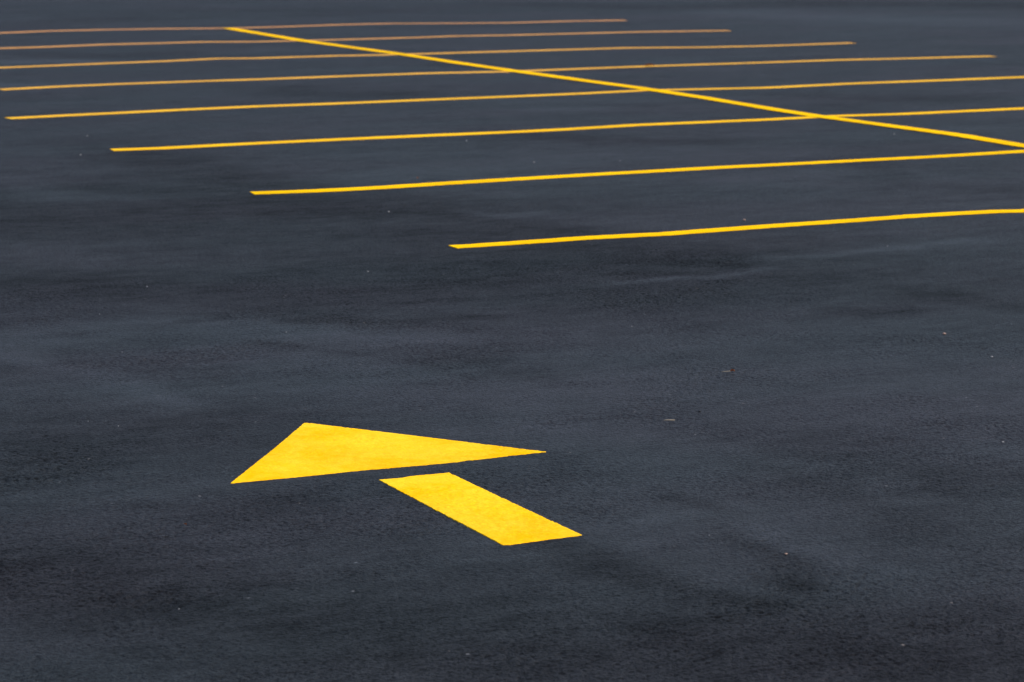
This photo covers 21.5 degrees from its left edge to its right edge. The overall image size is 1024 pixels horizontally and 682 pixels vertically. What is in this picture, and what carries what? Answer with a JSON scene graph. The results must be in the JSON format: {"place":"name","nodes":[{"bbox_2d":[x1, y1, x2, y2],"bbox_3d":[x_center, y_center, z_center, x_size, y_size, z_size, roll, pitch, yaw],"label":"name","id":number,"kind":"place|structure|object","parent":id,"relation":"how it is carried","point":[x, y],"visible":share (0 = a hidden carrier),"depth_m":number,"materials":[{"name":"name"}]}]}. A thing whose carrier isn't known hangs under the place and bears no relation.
{"place":"outdoors","nodes":[
{"label":"outdoors","id":0,"kind":"place"},
{"bbox_2d":[0,0,1023,681],"bbox_3d":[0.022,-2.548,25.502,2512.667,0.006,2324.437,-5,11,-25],"label":"asphalt ground","id":1,"kind":"structure","parent":0,"point":[824,482],"depth_m":10.67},
{"bbox_2d":[0,20,627,32],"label":"stall line","id":2,"kind":"object","parent":1,"relation":"on","point":[306,25],"visible":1,"depth_m":33.37,"materials":[{"name":"paint"}]},
{"bbox_2d":[0,30,728,48],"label":"stall line","id":3,"kind":"object","parent":1,"relation":"on","point":[353,39],"visible":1,"depth_m":30.49,"materials":[{"name":"paint"}]},
{"bbox_2d":[231,423,580,544],"bbox_3d":[-0.258,0.411,8.273,1.718,0.004,0.986,9,13,42],"label":"painted arrow","id":4,"kind":"object","parent":1,"relation":"on","point":[307,449],"visible":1,"depth_m":8.38,"materials":[{"name":"yellow paint"}]},
{"bbox_2d":[0,42,851,67],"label":"stall line","id":5,"kind":"object","parent":1,"relation":"on","point":[412,54],"visible":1,"depth_m":27.91,"materials":[{"name":"paint"}]},
{"bbox_2d":[0,56,996,89],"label":"stall line","id":6,"kind":"object","parent":1,"relation":"on","point":[476,72],"visible":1,"depth_m":25.31,"materials":[{"name":"paint"}]},
{"bbox_2d":[5,76,1023,118],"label":"stall line","id":7,"kind":"object","parent":1,"relation":"on","point":[84,114],"visible":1,"depth_m":22.43,"materials":[{"name":"paint"}]},
{"bbox_2d":[111,107,1023,150],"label":"stall line","id":8,"kind":"object","parent":1,"relation":"on","point":[432,135],"visible":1,"depth_m":19.50,"materials":[{"name":"paint"}]},
{"bbox_2d":[224,28,1023,146],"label":"dividing line","id":9,"kind":"object","parent":1,"relation":"on","point":[986,139],"visible":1,"depth_m":22.71,"materials":[{"name":"yellow paint"}]},
{"bbox_2d":[251,150,1023,194],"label":"stall line","id":10,"kind":"object","parent":1,"relation":"on","point":[590,174],"visible":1,"depth_m":16.67,"materials":[{"name":"yellow paint"}]},
{"bbox_2d":[448,209,1023,247],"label":"stall line","id":11,"kind":"object","parent":1,"relation":"on","point":[669,233],"visible":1,"depth_m":14.05,"materials":[{"name":"yellow paint"}]}
]}

